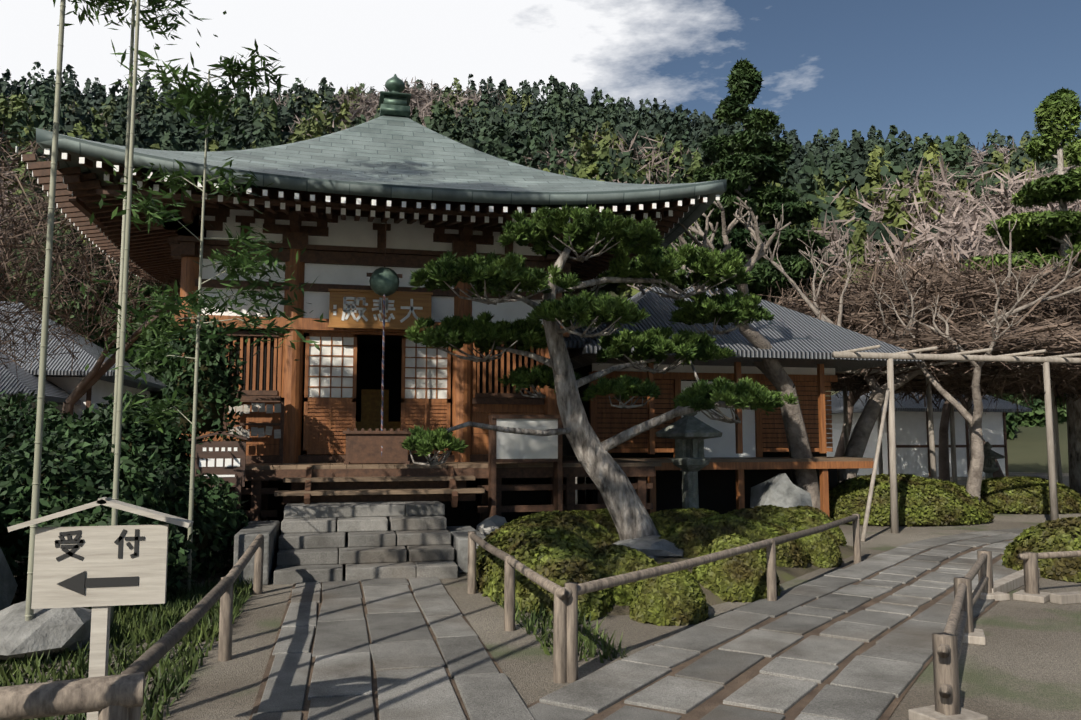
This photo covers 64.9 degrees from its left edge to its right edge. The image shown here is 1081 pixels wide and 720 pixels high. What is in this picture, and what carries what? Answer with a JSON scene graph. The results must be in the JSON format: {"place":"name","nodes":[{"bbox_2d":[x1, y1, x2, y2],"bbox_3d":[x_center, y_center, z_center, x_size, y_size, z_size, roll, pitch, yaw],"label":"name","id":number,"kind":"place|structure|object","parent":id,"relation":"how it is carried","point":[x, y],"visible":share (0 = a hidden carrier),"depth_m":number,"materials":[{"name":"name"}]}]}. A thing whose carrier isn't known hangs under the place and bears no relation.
{"place":"outdoors","nodes":[
{"label":"outdoors","id":0,"kind":"place"},
{"bbox_2d":[0,121,180,387],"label":"bare twigs","id":1,"kind":"object","parent":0,"point":[22,279],"visible":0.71,"depth_m":17.36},
{"bbox_2d":[0,472,1080,719],"bbox_3d":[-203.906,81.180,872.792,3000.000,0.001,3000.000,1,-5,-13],"label":"ground","id":2,"kind":"structure","parent":0,"point":[1024,662],"depth_m":7.01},
{"bbox_2d":[0,547,17,610],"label":"rock","id":3,"kind":"object","parent":2,"relation":"on","point":[8,585],"visible":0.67,"depth_m":7.78,"materials":[{"name":"stone"}]},
{"bbox_2d":[0,351,80,425],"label":"house","id":4,"kind":"structure","parent":2,"relation":"on","point":[27,382],"depth_m":22.06,"materials":[{"name":"paint"}]},
{"bbox_2d":[0,601,91,659],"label":"rock","id":5,"kind":"object","parent":2,"relation":"on","point":[52,630],"visible":0.65,"depth_m":6.63,"materials":[{"name":"stone"}]},
{"bbox_2d":[0,672,144,719],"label":"fence","id":6,"kind":"object","parent":2,"relation":"on","point":[113,697],"visible":1,"depth_m":3.80,"materials":[{"name":"brown wood"}]},
{"bbox_2d":[0,301,166,420],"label":"house","id":7,"kind":"structure","parent":2,"relation":"on","point":[61,374],"depth_m":25.18,"materials":[{"name":"paint"}]},
{"bbox_2d":[7,497,193,719],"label":"reception sign","id":8,"kind":"object","parent":2,"relation":"on","point":[100,570],"visible":1,"depth_m":4.32,"materials":[{"name":"brown wood"}]},
{"bbox_2d":[0,314,248,610],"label":"evergreen shrubs","id":9,"kind":"object","parent":2,"relation":"on","point":[77,467],"visible":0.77,"depth_m":10.30,"materials":[{"name":"green plant"}]},
{"bbox_2d":[22,0,325,661],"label":"bamboo grove","id":10,"kind":"object","parent":2,"relation":"on","point":[246,263],"visible":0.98,"depth_m":9.49,"materials":[{"name":"green plant"}]},
{"bbox_2d":[121,534,263,719],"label":"path fence","id":11,"kind":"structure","parent":2,"relation":"on","point":[161,647],"depth_m":6.50,"materials":[{"name":"brown wood"}]},
{"bbox_2d":[188,431,251,564],"bbox_3d":[-4.373,1.884,11.549,0.814,1.828,0.160,1,-5,-13],"label":"standing board","id":12,"kind":"object","parent":2,"relation":"on","point":[225,461],"visible":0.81,"depth_m":11.58,"materials":[{"name":"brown wood"}]},
{"bbox_2d":[0,576,630,719],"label":"grass tufts","id":13,"kind":"object","parent":2,"relation":"on","point":[173,610],"visible":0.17,"depth_m":6.93,"materials":[{"name":"green plant"}]},
{"bbox_2d":[233,521,485,585],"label":"stair side blocks","id":14,"kind":"structure","parent":2,"relation":"on","point":[244,537],"depth_m":10.62,"materials":[{"name":"stone"}]},
{"bbox_2d":[273,501,457,584],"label":"stone stairs","id":15,"kind":"structure","parent":2,"relation":"on","point":[322,542],"depth_m":11.03,"materials":[{"name":"stone"}]},
{"bbox_2d":[15,146,719,547],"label":"temple hall","id":16,"kind":"structure","parent":2,"relation":"on","point":[339,238],"depth_m":13.98,"materials":[{"name":"brown wood"}]},
{"bbox_2d":[222,397,283,463],"bbox_3d":[-4.534,1.114,13.417,0.910,1.050,0.091,1,-5,-13],"label":"wooden rack","id":17,"kind":"object","parent":16,"relation":"on","point":[255,431],"visible":0.71,"depth_m":13.45,"materials":[{"name":"brown wood"}]},
{"bbox_2d":[335,389,412,454],"bbox_3d":[-3.076,1.196,15.756,1.400,1.300,0.550,1,-5,-13],"label":"altar","id":18,"kind":"object","parent":16,"relation":"on","point":[371,399],"visible":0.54,"depth_m":15.74,"materials":[{"name":"brown wood"}]},
{"bbox_2d":[343,428,410,464],"bbox_3d":[-2.586,1.361,13.407,1.050,0.555,0.580,1,-5,-13],"label":"offering box","id":19,"kind":"object","parent":16,"relation":"on","point":[363,446],"visible":0.94,"depth_m":13.16,"materials":[{"name":"brown wood"}]},
{"bbox_2d":[328,288,432,329],"bbox_3d":[-2.636,-0.828,14.043,1.700,0.635,0.080,1,-5,-13],"label":"name board","id":20,"kind":"object","parent":16,"relation":"attached to","point":[358,309],"visible":0.94,"depth_m":14.01,"materials":[{"name":"brown wood"}]},
{"bbox_2d":[36,115,726,290],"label":"temple roof","id":21,"kind":"structure","parent":16,"relation":"attached to","point":[388,156],"depth_m":13.96,"materials":[{"name":"green metal"}]},
{"bbox_2d":[367,199,402,454],"bbox_3d":[-2.460,-0.472,13.386,0.433,4.053,0.431,-4,-6,34],"label":"gong and bell rope","id":22,"kind":"object","parent":16,"relation":"hanging from","point":[384,281],"visible":0.96,"depth_m":13.38,"materials":[{"name":"green metal"}]},
{"bbox_2d":[379,74,410,118],"bbox_3d":[-3.047,-5.510,17.791,0.630,0.986,0.630,1,-5,-13],"label":"roof finial","id":23,"kind":"object","parent":16,"relation":"on","point":[393,101],"visible":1,"depth_m":17.54,"materials":[{"name":"green metal"}]},
{"bbox_2d":[249,579,526,719],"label":"paving joints","id":24,"kind":"object","parent":2,"relation":"on","point":[305,710],"depth_m":6.36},
{"bbox_2d":[251,577,534,719],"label":"path to temple","id":25,"kind":"structure","parent":2,"relation":"on","point":[413,682],"depth_m":6.55,"materials":[{"name":"stone"}]},
{"bbox_2d":[476,515,506,535],"bbox_3d":[-0.670,2.581,12.566,0.628,0.572,0.487,-1,-5,11],"label":"rock","id":26,"kind":"object","parent":2,"relation":"on","point":[487,526],"visible":0.19,"depth_m":12.44,"materials":[{"name":"stone"}]},
{"bbox_2d":[467,531,568,683],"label":"island fence","id":27,"kind":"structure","parent":2,"relation":"on","point":[559,592],"depth_m":7.24,"materials":[{"name":"brown wood"}]},
{"bbox_2d":[488,415,561,517],"bbox_3d":[-0.235,1.896,13.187,1.120,2.080,0.360,1,-5,-13],"label":"notice board","id":28,"kind":"object","parent":2,"relation":"on","point":[507,447],"visible":0.81,"depth_m":13.11,"materials":[{"name":"paper"}]},
{"bbox_2d":[8,93,1056,273],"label":"forested hillside","id":29,"kind":"structure","parent":2,"relation":"on","point":[283,111],"depth_m":126.32,"materials":[{"name":"green plant"}]},
{"bbox_2d":[0,230,1066,439],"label":"bare shrubs","id":30,"kind":"object","parent":2,"relation":"on","point":[1035,417],"visible":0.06,"depth_m":34.01,"materials":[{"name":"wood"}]},
{"bbox_2d":[0,171,1080,481],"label":"bare trees","id":31,"kind":"object","parent":2,"relation":"on","point":[94,375],"visible":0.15,"depth_m":19.33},
{"bbox_2d":[400,203,799,539],"bbox_3d":[0.946,0.392,12.652,6.004,5.055,3.176,1,-5,-13],"label":"garden pine","id":32,"kind":"object","parent":2,"relation":"on","point":[510,274],"visible":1,"depth_m":12.37,"materials":[{"name":"green plant"}]},
{"bbox_2d":[656,412,721,508],"bbox_3d":[2.831,1.924,16.118,1.364,2.376,1.184,1,-5,-13],"label":"stone lantern","id":33,"kind":"object","parent":2,"relation":"on","point":[689,433],"visible":0.75,"depth_m":15.92,"materials":[{"name":"grey stone"}]},
{"bbox_2d":[562,514,860,682],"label":"island fence","id":34,"kind":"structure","parent":2,"relation":"on","point":[575,589],"depth_m":7.41,"materials":[{"name":"brown wood"}]},
{"bbox_2d":[606,544,852,615],"bbox_3d":[1.623,2.696,11.867,4.033,0.267,7.246,-4,-6,36],"label":"island mound","id":35,"kind":"object","parent":2,"relation":"on","point":[786,574],"visible":0.08,"depth_m":10.44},
{"bbox_2d":[613,535,683,558],"bbox_3d":[1.399,2.430,11.094,1.030,0.231,1.403,1,-5,-8],"label":"flat rock","id":36,"kind":"object","parent":35,"relation":"on","point":[653,546],"visible":0.56,"depth_m":10.61,"materials":[{"name":"stone"}]},
{"bbox_2d":[562,270,921,515],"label":"side hall","id":37,"kind":"structure","parent":2,"relation":"on","point":[748,452],"depth_m":17.27,"materials":[{"name":"red wood"}]},
{"bbox_2d":[669,57,829,304],"bbox_3d":[8.398,-3.748,34.761,7.969,17.252,7.964,1,-5,-13],"label":"tall pine","id":38,"kind":"object","parent":2,"relation":"on","point":[751,156],"visible":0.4,"depth_m":33.62,"materials":[{"name":"green plant"}]},
{"bbox_2d":[527,536,1010,719],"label":"paving joints","id":39,"kind":"object","parent":2,"relation":"on","point":[700,711],"depth_m":6.38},
{"bbox_2d":[467,473,1080,625],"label":"bushes","id":40,"kind":"object","parent":2,"relation":"on","point":[676,598],"depth_m":10.78,"materials":[{"name":"green plant"}]},
{"bbox_2d":[528,527,1029,719],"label":"path to garden","id":41,"kind":"structure","parent":2,"relation":"on","point":[876,679],"depth_m":6.82,"materials":[{"name":"stone"}]},
{"bbox_2d":[750,473,812,507],"bbox_3d":[4.558,2.702,16.323,0.946,1.074,1.363,3,-6,-31],"label":"rock","id":42,"kind":"object","parent":2,"relation":"on","point":[782,490],"visible":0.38,"depth_m":15.99,"materials":[{"name":"grey stone"}]},
{"bbox_2d":[562,197,1080,509],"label":"bare tree","id":43,"kind":"object","parent":2,"relation":"on","point":[778,377],"visible":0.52,"depth_m":17.65,"materials":[{"name":"grey plant"}]},
{"bbox_2d":[825,391,1031,476],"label":"house","id":44,"kind":"structure","parent":2,"relation":"on","point":[912,440],"depth_m":37.93,"materials":[{"name":"paint"}]},
{"bbox_2d":[829,345,1080,541],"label":"wooden trellis","id":45,"kind":"object","parent":2,"relation":"on","point":[1053,454],"visible":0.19,"depth_m":16.36,"materials":[{"name":"grey wood"}]},
{"bbox_2d":[819,297,1080,419],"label":"wisteria vine","id":46,"kind":"object","parent":45,"relation":"on","point":[1062,337],"visible":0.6,"depth_m":18.84,"materials":[{"name":"brown plant"}]},
{"bbox_2d":[932,550,992,715],"bbox_3d":[3.631,2.151,7.235,0.208,0.553,4.971,-3,-6,30],"label":"fence","id":47,"kind":"object","parent":2,"relation":"on","point":[947,645],"visible":0.96,"depth_m":5.67,"materials":[{"name":"brown wood"}]},
{"bbox_2d":[908,567,1080,719],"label":"stone curb","id":48,"kind":"structure","parent":2,"relation":"on","point":[1002,587],"depth_m":8.93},
{"bbox_2d":[960,87,1080,494],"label":"pine","id":49,"kind":"object","parent":2,"relation":"on","point":[1046,236],"visible":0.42,"depth_m":25.89,"materials":[{"name":"green plant"}]},
{"bbox_2d":[1017,550,1080,593],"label":"fence","id":50,"kind":"object","parent":2,"relation":"on","point":[1031,572],"visible":0.86,"depth_m":9.16,"materials":[{"name":"brown wood"}]},
{"bbox_2d":[0,0,1080,157],"label":"sky","id":51,"kind":"structure","parent":0,"point":[942,68],"materials":[{"name":"blue"}]},
{"bbox_2d":[562,283,1068,472],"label":"hill terrain","id":52,"kind":"structure","parent":0,"point":[1026,449],"depth_m":47.68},
{"bbox_2d":[0,62,1080,303],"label":"forest trees","id":53,"kind":"object","parent":52,"relation":"on","point":[558,112],"visible":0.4,"depth_m":149.38,"materials":[{"name":"green plant"}]},
{"bbox_2d":[0,78,1080,296],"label":"hill forest","id":54,"kind":"object","parent":52,"relation":"on","point":[314,129],"visible":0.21,"depth_m":121.63,"materials":[{"name":"green plant"}]},
{"bbox_2d":[0,77,1080,295],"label":"hillside trees","id":55,"kind":"object","parent":52,"relation":"on","point":[968,236],"visible":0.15,"depth_m":99.14,"materials":[{"name":"brown plant"}]},
{"bbox_2d":[757,247,998,403],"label":"bare twigs","id":56,"kind":"object","parent":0,"point":[865,268],"visible":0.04,"depth_m":31.91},
{"bbox_2d":[768,247,1080,400],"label":"bare tree branches","id":57,"kind":"object","parent":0,"point":[861,307],"visible":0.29,"depth_m":20.81,"materials":[{"name":"brown plant"}]},
{"bbox_2d":[983,441,1004,478],"bbox_3d":[13.445,3.257,25.491,0.927,1.620,0.806,1,-5,-13],"label":"stone lantern","id":58,"kind":"object","parent":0,"point":[990,468],"visible":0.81,"depth_m":25.35,"materials":[{"name":"grey stone"}]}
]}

